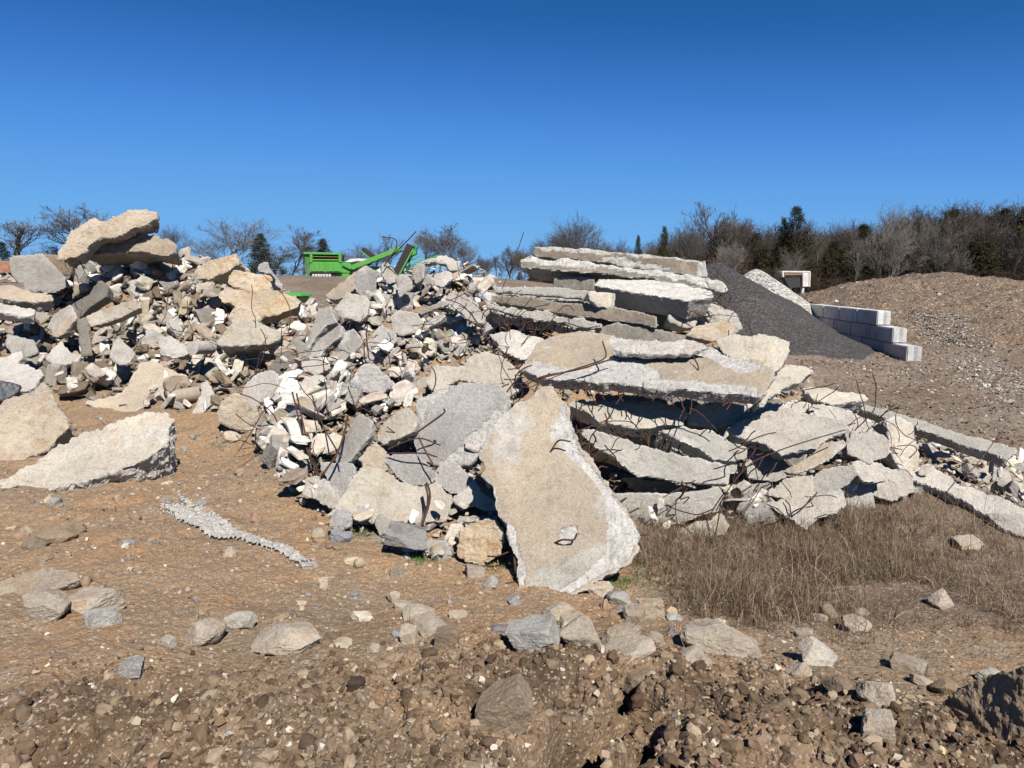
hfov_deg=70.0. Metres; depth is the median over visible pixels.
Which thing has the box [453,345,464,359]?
concrete chunk
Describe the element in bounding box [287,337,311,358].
concrete chunk
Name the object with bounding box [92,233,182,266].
boulder
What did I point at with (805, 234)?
bare tree
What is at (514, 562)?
reinforcing bar
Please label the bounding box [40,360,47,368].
concrete chunk
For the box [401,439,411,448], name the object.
concrete chunk
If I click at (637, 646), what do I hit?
boulder
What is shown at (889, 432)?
concrete block
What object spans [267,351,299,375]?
concrete chunk
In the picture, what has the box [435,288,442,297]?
concrete chunk
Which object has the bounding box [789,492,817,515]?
reinforcing bar
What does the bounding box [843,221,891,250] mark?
bare tree
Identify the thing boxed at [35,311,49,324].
concrete chunk
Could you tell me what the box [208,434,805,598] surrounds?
grass
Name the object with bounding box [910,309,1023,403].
gravel
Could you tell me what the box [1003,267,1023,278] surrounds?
bare bush
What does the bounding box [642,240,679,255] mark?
bare tree
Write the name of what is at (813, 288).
bare bush
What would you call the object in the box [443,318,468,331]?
concrete chunk
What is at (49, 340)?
concrete chunk
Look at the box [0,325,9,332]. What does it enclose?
concrete chunk
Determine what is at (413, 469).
concrete block
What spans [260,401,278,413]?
concrete chunk
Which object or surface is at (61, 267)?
concrete block
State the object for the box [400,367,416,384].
concrete chunk
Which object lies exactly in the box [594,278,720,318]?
concrete slab
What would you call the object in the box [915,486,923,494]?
concrete chunk
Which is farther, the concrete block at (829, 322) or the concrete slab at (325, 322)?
the concrete block at (829, 322)
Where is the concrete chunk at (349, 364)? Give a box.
[324,361,355,380]
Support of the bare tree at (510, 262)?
on the ground at (182, 619)
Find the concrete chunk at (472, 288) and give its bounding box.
[468,282,477,294]
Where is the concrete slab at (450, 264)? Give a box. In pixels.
[421,255,459,272]
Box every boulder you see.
[0,382,76,460]
[0,412,177,490]
[0,567,80,594]
[56,209,159,268]
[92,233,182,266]
[194,254,250,284]
[216,319,284,357]
[216,393,259,432]
[218,286,301,322]
[228,270,272,293]
[228,303,262,323]
[250,622,321,655]
[258,262,283,291]
[457,518,504,566]
[475,673,533,734]
[604,634,655,664]
[680,617,757,658]
[938,665,1023,740]
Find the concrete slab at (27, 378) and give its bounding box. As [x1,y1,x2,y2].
[0,363,43,396]
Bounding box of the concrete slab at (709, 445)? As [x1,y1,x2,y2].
[653,426,746,465]
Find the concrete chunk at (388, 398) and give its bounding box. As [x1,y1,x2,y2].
[386,393,403,403]
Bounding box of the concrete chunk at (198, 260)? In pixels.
[182,255,205,265]
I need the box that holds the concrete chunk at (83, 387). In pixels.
[57,380,96,396]
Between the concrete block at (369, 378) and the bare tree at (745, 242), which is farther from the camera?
the bare tree at (745, 242)
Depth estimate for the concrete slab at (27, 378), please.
7.80 m
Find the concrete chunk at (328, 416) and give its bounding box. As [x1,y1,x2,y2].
[323,402,344,419]
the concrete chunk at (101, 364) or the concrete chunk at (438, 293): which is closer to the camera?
the concrete chunk at (101, 364)
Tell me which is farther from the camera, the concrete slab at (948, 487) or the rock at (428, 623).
the concrete slab at (948, 487)
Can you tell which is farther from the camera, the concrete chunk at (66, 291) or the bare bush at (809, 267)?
the bare bush at (809, 267)
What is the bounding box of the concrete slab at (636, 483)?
[621,477,771,496]
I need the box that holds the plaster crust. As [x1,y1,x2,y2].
[180,496,217,516]
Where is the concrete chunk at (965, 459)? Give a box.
[954,449,969,462]
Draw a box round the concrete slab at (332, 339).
[308,325,345,358]
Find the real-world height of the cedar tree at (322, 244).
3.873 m
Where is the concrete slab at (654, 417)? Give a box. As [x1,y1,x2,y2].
[567,399,686,446]
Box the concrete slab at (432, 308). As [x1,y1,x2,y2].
[419,301,448,314]
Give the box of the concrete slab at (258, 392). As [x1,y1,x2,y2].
[242,370,278,407]
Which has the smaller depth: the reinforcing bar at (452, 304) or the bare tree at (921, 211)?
the reinforcing bar at (452, 304)
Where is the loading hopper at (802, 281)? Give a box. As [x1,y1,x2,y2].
[778,271,810,293]
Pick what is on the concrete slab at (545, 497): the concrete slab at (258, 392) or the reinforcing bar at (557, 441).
the reinforcing bar at (557, 441)
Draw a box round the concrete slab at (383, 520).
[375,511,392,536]
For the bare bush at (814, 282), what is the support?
on the ground at (182, 619)
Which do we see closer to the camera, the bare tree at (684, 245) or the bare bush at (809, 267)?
the bare bush at (809, 267)
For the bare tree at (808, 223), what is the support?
on the ground at (182, 619)
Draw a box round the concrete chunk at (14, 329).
[6,323,22,335]
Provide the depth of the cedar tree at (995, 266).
76.33 m
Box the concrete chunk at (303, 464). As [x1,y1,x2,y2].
[298,454,324,471]
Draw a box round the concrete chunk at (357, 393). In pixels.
[338,383,370,408]
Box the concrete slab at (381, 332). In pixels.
[366,325,396,363]
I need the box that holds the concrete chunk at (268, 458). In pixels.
[260,434,295,468]
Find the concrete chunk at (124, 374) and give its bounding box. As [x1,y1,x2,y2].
[117,366,131,380]
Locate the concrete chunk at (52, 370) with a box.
[45,363,66,386]
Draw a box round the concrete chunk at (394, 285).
[385,282,396,289]
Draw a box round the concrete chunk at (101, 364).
[93,360,112,367]
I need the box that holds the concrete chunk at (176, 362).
[173,359,190,366]
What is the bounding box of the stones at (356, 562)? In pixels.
[0,376,761,659]
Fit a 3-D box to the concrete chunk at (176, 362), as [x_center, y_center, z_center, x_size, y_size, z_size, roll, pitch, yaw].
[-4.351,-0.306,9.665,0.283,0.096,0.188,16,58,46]
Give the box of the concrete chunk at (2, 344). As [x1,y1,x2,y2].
[0,339,5,349]
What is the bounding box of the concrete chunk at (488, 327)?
[475,310,499,336]
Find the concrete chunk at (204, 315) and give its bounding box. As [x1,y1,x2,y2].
[192,308,218,331]
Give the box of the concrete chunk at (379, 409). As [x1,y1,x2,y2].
[371,405,383,415]
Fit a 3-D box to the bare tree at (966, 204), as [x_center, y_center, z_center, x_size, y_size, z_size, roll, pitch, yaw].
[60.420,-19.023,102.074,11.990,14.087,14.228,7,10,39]
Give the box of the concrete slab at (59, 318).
[47,305,78,331]
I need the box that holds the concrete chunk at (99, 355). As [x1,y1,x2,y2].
[94,347,108,358]
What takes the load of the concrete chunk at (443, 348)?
on the ground at (182, 619)
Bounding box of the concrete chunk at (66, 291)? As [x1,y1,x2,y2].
[56,288,71,299]
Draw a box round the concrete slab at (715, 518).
[676,513,729,538]
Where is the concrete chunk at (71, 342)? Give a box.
[68,339,75,345]
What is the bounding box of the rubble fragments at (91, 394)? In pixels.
[0,265,289,415]
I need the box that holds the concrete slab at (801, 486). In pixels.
[767,475,814,500]
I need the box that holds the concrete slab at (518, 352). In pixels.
[489,321,544,367]
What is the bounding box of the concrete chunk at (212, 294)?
[206,291,217,302]
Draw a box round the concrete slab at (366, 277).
[354,266,377,299]
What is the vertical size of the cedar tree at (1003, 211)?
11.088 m
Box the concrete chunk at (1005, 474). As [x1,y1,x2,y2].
[990,466,1010,481]
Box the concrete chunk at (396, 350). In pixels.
[383,347,400,366]
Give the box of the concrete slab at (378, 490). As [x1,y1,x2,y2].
[327,467,452,524]
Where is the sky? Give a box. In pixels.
[0,0,1023,279]
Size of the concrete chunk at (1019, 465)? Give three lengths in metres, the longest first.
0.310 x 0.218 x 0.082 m
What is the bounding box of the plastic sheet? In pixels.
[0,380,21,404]
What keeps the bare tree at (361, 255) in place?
on the ground at (182, 619)
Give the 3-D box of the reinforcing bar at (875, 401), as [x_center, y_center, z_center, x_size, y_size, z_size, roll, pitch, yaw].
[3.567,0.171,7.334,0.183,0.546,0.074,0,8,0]
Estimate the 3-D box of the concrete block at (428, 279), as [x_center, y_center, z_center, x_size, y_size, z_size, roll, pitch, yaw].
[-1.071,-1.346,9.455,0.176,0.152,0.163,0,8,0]
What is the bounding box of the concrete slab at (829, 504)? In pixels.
[754,489,845,529]
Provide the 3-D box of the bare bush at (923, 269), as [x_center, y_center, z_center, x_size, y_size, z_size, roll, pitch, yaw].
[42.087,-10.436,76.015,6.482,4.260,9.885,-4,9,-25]
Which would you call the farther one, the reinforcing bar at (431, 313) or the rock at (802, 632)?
the reinforcing bar at (431, 313)
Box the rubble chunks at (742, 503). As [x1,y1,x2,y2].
[557,316,877,528]
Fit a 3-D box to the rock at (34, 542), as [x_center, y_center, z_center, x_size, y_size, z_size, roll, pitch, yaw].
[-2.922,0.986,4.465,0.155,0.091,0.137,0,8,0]
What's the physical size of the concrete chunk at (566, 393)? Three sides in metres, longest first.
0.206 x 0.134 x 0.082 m
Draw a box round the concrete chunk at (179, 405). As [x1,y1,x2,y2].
[173,401,188,409]
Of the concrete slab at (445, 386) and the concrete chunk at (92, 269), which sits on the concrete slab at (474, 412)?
the concrete slab at (445, 386)
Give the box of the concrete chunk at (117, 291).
[109,286,121,296]
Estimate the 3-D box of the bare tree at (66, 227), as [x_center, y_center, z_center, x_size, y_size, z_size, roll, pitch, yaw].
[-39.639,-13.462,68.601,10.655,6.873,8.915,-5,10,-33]
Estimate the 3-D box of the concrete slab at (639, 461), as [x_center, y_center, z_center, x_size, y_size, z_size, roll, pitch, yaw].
[1.252,0.715,6.767,1.465,0.638,0.687,2,8,14]
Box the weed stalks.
[646,396,1023,623]
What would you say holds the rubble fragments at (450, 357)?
on the ground at (182, 619)
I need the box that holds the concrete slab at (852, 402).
[801,387,867,414]
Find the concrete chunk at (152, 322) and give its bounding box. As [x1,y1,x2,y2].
[142,319,162,330]
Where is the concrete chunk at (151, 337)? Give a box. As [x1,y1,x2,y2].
[135,329,164,348]
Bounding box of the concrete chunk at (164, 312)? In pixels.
[161,309,170,315]
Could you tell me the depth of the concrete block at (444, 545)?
4.96 m
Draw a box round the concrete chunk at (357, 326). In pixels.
[355,321,371,332]
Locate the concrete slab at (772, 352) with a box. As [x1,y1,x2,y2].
[716,321,789,373]
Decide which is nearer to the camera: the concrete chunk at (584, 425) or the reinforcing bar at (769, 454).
the reinforcing bar at (769, 454)
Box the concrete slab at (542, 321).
[486,302,601,336]
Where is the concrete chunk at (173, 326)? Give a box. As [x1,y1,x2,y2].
[166,315,182,338]
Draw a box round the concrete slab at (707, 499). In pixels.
[613,487,723,523]
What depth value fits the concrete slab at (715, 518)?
6.13 m
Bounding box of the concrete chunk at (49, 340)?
[36,337,52,345]
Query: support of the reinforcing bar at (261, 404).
on the ground at (182, 619)
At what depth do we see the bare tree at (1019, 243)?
74.75 m
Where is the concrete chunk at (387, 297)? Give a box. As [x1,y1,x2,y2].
[373,291,391,304]
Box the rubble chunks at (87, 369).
[0,246,302,412]
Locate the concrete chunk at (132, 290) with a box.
[126,279,148,298]
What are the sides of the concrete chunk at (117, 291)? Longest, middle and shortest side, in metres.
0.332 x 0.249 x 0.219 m
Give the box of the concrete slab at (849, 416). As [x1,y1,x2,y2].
[810,404,872,439]
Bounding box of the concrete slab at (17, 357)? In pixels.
[0,351,27,366]
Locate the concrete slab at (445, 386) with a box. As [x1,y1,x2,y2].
[427,383,467,395]
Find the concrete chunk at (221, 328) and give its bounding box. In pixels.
[215,323,226,334]
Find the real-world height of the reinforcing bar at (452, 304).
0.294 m
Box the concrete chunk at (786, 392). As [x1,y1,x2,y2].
[781,390,790,394]
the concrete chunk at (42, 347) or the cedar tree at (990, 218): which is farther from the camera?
the cedar tree at (990, 218)
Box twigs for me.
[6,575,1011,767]
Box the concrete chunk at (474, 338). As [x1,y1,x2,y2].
[471,335,481,342]
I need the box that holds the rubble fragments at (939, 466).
[833,422,1023,507]
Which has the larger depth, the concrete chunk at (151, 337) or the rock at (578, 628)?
the concrete chunk at (151, 337)
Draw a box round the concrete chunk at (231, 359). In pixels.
[228,354,239,361]
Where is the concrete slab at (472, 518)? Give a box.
[456,515,496,526]
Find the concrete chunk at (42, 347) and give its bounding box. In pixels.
[38,344,45,351]
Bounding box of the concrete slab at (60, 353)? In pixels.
[46,342,81,367]
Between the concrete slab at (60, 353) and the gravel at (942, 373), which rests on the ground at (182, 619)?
the gravel at (942, 373)
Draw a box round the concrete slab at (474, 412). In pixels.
[414,377,519,467]
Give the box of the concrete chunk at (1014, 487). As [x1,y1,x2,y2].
[1007,480,1023,500]
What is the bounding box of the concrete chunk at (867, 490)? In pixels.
[841,483,875,508]
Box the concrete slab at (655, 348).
[612,339,708,358]
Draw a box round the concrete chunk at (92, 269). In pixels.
[88,262,107,276]
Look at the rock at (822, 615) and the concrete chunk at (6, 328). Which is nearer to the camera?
the rock at (822, 615)
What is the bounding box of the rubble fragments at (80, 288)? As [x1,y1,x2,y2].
[0,264,921,445]
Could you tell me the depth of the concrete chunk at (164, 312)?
10.90 m
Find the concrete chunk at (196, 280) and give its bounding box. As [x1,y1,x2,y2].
[192,275,202,284]
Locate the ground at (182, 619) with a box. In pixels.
[0,265,1023,767]
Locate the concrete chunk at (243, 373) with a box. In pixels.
[239,369,248,377]
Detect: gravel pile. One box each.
[590,262,875,359]
[743,269,819,318]
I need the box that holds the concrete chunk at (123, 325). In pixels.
[120,319,134,330]
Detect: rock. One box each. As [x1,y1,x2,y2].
[20,536,49,550]
[21,588,70,622]
[33,525,77,544]
[66,521,86,532]
[67,586,125,614]
[83,608,122,628]
[104,673,114,680]
[117,655,144,678]
[158,634,176,647]
[159,495,173,502]
[185,617,227,646]
[221,731,234,739]
[222,431,240,442]
[223,611,257,628]
[301,562,318,569]
[311,528,325,537]
[318,576,329,588]
[329,528,353,542]
[335,637,351,647]
[367,643,381,652]
[386,591,400,602]
[390,565,404,578]
[393,599,410,609]
[399,623,418,644]
[402,603,434,620]
[413,611,447,638]
[430,544,444,560]
[433,624,458,648]
[449,609,467,618]
[465,564,485,578]
[483,575,497,588]
[505,613,560,652]
[539,601,575,621]
[557,610,583,627]
[560,614,601,647]
[588,581,613,597]
[600,621,641,642]
[606,591,631,605]
[622,603,645,622]
[622,668,653,692]
[638,597,664,619]
[645,630,663,643]
[664,606,677,615]
[679,645,712,667]
[750,641,761,657]
[786,662,812,677]
[793,627,812,637]
[798,636,837,666]
[811,612,827,621]
[818,603,839,621]
[821,674,852,691]
[841,614,872,632]
[854,607,869,616]
[856,681,895,707]
[860,708,895,744]
[889,651,929,673]
[909,673,933,685]
[926,588,953,609]
[929,677,959,694]
[950,534,982,550]
[975,667,1000,679]
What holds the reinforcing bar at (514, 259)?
on the concrete beam at (555, 294)
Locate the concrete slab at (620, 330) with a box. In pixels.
[599,322,682,341]
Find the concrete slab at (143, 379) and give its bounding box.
[85,360,187,411]
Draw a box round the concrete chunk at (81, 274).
[74,265,88,282]
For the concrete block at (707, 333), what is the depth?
8.20 m
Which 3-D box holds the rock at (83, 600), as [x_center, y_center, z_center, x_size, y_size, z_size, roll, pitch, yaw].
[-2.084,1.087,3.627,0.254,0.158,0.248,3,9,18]
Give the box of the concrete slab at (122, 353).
[110,336,135,365]
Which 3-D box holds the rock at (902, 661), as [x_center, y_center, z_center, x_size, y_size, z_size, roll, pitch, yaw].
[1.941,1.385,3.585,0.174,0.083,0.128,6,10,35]
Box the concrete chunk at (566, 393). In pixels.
[562,389,570,400]
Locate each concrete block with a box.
[9,254,71,292]
[38,253,75,275]
[158,336,191,359]
[299,375,325,389]
[301,357,329,375]
[302,476,339,508]
[311,432,345,453]
[320,462,355,497]
[335,292,370,322]
[350,363,393,400]
[358,442,388,471]
[380,262,395,284]
[384,452,434,486]
[391,310,422,335]
[395,274,412,297]
[422,274,434,285]
[425,539,452,560]
[435,461,473,493]
[444,522,463,545]
[452,480,496,511]
[553,276,594,290]
[584,291,611,307]
[663,314,696,331]
[684,320,736,343]
[697,302,742,334]
[742,451,790,482]
[810,304,833,316]
[813,465,857,493]
[819,317,834,328]
[823,306,843,319]
[834,319,851,334]
[839,307,864,321]
[841,429,889,464]
[844,334,863,342]
[850,460,890,484]
[851,322,872,338]
[857,309,890,324]
[862,338,884,351]
[870,325,906,342]
[871,469,914,501]
[872,416,919,470]
[883,342,921,361]
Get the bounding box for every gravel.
[682,333,1023,502]
[798,272,1023,349]
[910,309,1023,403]
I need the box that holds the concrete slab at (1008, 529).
[985,513,1023,538]
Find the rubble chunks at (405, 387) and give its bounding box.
[251,258,528,551]
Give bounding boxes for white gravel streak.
[158,493,313,561]
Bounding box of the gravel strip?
[164,502,305,561]
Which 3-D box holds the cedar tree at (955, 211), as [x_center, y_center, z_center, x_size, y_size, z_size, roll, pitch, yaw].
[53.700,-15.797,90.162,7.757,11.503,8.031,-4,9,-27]
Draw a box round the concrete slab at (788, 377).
[753,360,813,411]
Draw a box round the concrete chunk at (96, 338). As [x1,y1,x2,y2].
[92,332,108,345]
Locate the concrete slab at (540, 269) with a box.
[521,255,729,301]
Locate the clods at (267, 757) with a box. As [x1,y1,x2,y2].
[0,640,1023,767]
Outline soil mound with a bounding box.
[797,272,1023,350]
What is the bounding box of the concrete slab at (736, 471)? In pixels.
[607,433,744,482]
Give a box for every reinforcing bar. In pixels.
[228,383,285,389]
[238,404,271,451]
[240,394,277,421]
[245,356,304,362]
[251,285,255,326]
[261,329,265,362]
[265,277,290,335]
[289,359,327,364]
[292,349,350,355]
[292,391,317,475]
[296,377,314,417]
[296,393,319,475]
[309,445,320,470]
[311,395,341,457]
[320,415,348,477]
[323,347,328,379]
[323,379,326,406]
[359,315,382,358]
[366,325,374,361]
[372,346,390,367]
[382,236,397,266]
[386,231,415,262]
[386,452,437,457]
[388,438,439,449]
[416,408,445,433]
[418,437,438,473]
[420,307,452,335]
[420,484,428,525]
[422,482,430,524]
[431,367,435,392]
[433,287,462,311]
[445,298,493,351]
[497,351,516,391]
[502,232,523,287]
[512,550,517,582]
[514,365,531,386]
[521,372,564,387]
[525,358,613,385]
[533,341,606,379]
[533,373,549,394]
[550,439,570,450]
[554,533,577,543]
[564,322,599,327]
[588,417,609,454]
[595,420,636,429]
[604,445,620,468]
[611,430,634,449]
[663,480,695,497]
[666,503,690,532]
[670,499,677,545]
[671,507,713,514]
[675,481,683,501]
[677,487,689,503]
[689,407,717,431]
[714,501,721,538]
[716,429,845,510]
[729,432,775,451]
[734,430,755,443]
[737,487,761,520]
[761,509,798,530]
[776,508,793,535]
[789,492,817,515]
[805,383,834,389]
[856,380,869,429]
[858,374,876,427]
[867,406,899,430]
[895,405,923,443]
[897,445,916,458]
[899,434,937,456]
[962,426,1005,479]
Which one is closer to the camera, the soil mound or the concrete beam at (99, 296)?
the concrete beam at (99, 296)
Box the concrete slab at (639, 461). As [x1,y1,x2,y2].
[578,429,729,487]
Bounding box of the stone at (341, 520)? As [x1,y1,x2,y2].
[329,509,352,531]
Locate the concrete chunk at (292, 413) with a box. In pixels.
[287,408,307,418]
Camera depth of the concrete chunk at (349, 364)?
8.15 m
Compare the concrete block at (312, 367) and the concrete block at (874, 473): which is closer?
the concrete block at (874, 473)
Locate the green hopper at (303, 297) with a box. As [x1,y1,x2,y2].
[284,292,311,302]
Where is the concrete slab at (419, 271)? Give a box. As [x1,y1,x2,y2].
[412,263,426,284]
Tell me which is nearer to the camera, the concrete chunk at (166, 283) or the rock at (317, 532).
the rock at (317, 532)
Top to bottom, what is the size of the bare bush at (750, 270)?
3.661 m
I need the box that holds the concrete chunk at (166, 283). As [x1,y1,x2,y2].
[158,278,179,295]
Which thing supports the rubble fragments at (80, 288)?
on the ground at (182, 619)
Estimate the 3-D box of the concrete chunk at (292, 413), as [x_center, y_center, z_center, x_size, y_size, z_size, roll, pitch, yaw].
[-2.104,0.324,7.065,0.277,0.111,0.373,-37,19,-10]
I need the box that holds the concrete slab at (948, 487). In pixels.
[909,464,1023,519]
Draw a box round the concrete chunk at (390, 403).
[386,398,394,408]
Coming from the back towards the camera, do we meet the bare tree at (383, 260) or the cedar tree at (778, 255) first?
the bare tree at (383, 260)
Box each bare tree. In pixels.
[0,214,62,255]
[7,249,42,257]
[26,202,112,244]
[156,223,195,250]
[181,215,296,260]
[252,246,303,269]
[281,225,329,274]
[287,240,320,275]
[336,249,359,261]
[345,242,374,264]
[365,247,399,266]
[376,233,405,264]
[403,227,450,258]
[415,223,462,272]
[424,228,470,267]
[446,245,479,273]
[473,257,494,274]
[476,258,484,272]
[478,258,493,275]
[490,252,499,277]
[492,255,506,277]
[497,246,522,278]
[501,258,519,278]
[506,249,531,279]
[509,243,535,278]
[513,249,535,279]
[527,226,579,260]
[542,235,586,248]
[544,210,606,249]
[586,242,615,251]
[599,237,629,252]
[608,241,634,253]
[633,243,658,268]
[641,241,669,255]
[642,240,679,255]
[650,232,704,259]
[666,217,705,274]
[668,232,710,259]
[673,228,699,256]
[681,201,740,260]
[683,214,759,257]
[693,213,761,260]
[700,214,758,258]
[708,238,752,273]
[727,223,775,270]
[735,219,775,261]
[742,219,774,256]
[755,223,801,255]
[758,227,814,256]
[770,225,819,248]
[774,247,811,288]
[794,224,842,258]
[798,218,844,269]
[806,227,831,271]
[808,233,844,272]
[810,217,872,262]
[815,217,878,263]
[816,221,858,248]
[822,224,854,247]
[840,219,896,248]
[841,224,874,263]
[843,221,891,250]
[844,229,870,281]
[852,219,921,277]
[874,198,935,274]
[874,205,916,234]
[891,202,942,242]
[898,206,945,235]
[903,208,974,274]
[918,198,996,238]
[924,202,982,252]
[925,204,979,244]
[925,215,974,259]
[928,202,999,245]
[930,200,979,238]
[940,206,1023,268]
[945,201,986,242]
[962,199,1015,238]
[967,202,1000,221]
[982,201,1023,275]
[990,206,1023,266]
[996,201,1023,235]
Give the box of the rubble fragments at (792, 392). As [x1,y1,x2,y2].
[529,318,920,528]
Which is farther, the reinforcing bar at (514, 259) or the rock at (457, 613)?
the reinforcing bar at (514, 259)
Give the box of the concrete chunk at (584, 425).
[575,419,588,427]
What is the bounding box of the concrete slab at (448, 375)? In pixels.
[425,364,462,391]
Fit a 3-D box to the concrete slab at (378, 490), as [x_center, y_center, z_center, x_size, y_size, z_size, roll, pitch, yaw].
[-0.881,0.835,5.360,0.896,0.415,0.335,0,8,0]
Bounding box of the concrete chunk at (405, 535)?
[383,521,427,550]
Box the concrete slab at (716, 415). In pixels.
[686,400,815,429]
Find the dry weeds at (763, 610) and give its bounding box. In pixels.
[605,454,1023,646]
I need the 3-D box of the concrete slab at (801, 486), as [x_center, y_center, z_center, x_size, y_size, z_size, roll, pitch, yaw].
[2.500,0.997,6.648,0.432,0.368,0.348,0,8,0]
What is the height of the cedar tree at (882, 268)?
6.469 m
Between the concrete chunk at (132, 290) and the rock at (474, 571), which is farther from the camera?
the concrete chunk at (132, 290)
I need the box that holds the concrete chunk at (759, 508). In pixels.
[741,489,775,525]
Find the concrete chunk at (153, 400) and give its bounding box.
[150,397,156,403]
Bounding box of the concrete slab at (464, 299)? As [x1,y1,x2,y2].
[446,292,487,327]
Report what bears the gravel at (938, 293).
on the soil mound
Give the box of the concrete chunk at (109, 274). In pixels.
[104,266,127,279]
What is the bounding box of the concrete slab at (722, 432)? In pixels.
[595,393,806,466]
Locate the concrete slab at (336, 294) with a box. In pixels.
[326,272,357,303]
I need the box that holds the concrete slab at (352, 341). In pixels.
[328,329,365,368]
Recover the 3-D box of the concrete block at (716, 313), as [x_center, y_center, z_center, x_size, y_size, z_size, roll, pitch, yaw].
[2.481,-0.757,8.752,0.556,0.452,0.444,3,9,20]
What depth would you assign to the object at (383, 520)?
5.14 m
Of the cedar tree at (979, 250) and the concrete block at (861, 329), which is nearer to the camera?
the concrete block at (861, 329)
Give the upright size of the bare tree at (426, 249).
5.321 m
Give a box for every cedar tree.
[0,241,11,260]
[242,233,286,275]
[313,238,332,252]
[632,235,641,269]
[656,225,673,271]
[705,236,720,264]
[706,233,731,262]
[719,233,744,273]
[740,231,772,272]
[741,256,757,273]
[754,247,774,271]
[765,247,800,292]
[771,205,824,290]
[773,217,791,275]
[790,250,813,293]
[811,254,835,288]
[814,247,860,290]
[818,240,849,282]
[843,251,862,279]
[847,223,884,273]
[857,253,877,279]
[863,243,897,278]
[875,230,903,272]
[884,222,914,263]
[897,240,929,274]
[902,241,942,273]
[911,221,931,262]
[928,218,962,260]
[935,208,971,251]
[935,240,957,265]
[936,240,975,271]
[960,240,990,276]
[964,239,989,276]
[966,240,1007,276]
[972,215,1008,269]
[986,207,1019,268]
[993,241,1023,274]
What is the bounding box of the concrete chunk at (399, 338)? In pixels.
[395,335,402,343]
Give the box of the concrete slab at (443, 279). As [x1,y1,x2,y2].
[434,271,452,287]
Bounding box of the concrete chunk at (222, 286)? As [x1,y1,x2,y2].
[219,283,228,290]
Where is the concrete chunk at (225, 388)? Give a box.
[218,383,236,390]
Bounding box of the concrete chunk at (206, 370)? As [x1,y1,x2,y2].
[199,363,217,381]
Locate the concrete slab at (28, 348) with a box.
[5,334,39,358]
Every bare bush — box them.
[39,242,58,254]
[277,265,303,274]
[676,250,712,274]
[697,244,759,272]
[701,250,756,271]
[735,264,772,275]
[738,265,786,282]
[742,265,770,274]
[779,268,842,292]
[780,275,834,293]
[794,255,850,293]
[798,273,863,290]
[799,267,849,292]
[825,271,875,285]
[835,273,881,284]
[859,242,939,274]
[885,245,943,274]
[896,263,957,275]
[913,266,996,276]
[934,263,1023,278]
[956,267,1023,280]
[997,244,1023,279]
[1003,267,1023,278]
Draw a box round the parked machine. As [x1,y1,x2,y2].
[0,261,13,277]
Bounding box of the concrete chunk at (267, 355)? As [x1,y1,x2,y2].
[249,350,271,367]
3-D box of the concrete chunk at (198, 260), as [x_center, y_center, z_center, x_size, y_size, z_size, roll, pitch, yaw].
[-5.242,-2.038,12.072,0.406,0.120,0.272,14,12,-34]
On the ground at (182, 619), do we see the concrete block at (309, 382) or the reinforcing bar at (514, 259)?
the concrete block at (309, 382)
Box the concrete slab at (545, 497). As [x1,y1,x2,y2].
[478,386,640,593]
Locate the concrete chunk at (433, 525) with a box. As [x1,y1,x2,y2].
[426,522,437,530]
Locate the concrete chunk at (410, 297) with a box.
[405,292,414,300]
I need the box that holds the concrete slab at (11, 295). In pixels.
[0,285,53,311]
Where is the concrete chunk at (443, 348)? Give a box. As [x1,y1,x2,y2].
[436,335,454,353]
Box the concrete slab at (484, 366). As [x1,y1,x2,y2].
[459,351,522,397]
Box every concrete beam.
[50,315,78,337]
[71,281,113,318]
[77,317,92,356]
[86,300,142,327]
[192,381,214,413]
[335,414,375,463]
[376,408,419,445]
[491,295,657,328]
[493,286,614,306]
[533,247,707,276]
[612,307,671,332]
[857,405,1016,465]
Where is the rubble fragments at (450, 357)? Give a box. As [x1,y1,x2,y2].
[260,261,527,558]
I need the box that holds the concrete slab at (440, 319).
[424,313,446,328]
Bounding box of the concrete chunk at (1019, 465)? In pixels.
[1013,462,1023,474]
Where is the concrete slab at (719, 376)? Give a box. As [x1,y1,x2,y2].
[508,331,774,414]
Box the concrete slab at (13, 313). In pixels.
[0,303,35,323]
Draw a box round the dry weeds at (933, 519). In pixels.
[697,478,1023,540]
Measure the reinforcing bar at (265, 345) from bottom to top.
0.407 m
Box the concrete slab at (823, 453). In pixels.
[783,440,845,475]
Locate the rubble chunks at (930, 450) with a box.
[834,420,1023,500]
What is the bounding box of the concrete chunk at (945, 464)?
[942,460,951,470]
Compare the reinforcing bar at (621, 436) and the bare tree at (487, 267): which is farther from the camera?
the bare tree at (487, 267)
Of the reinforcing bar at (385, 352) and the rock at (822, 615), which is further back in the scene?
the reinforcing bar at (385, 352)
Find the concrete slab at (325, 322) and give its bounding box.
[306,306,338,349]
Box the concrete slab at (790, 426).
[727,408,848,476]
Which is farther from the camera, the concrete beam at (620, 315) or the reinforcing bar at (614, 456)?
the concrete beam at (620, 315)
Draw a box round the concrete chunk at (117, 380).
[111,375,121,385]
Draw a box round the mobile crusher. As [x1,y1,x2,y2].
[304,243,438,276]
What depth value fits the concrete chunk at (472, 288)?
9.87 m

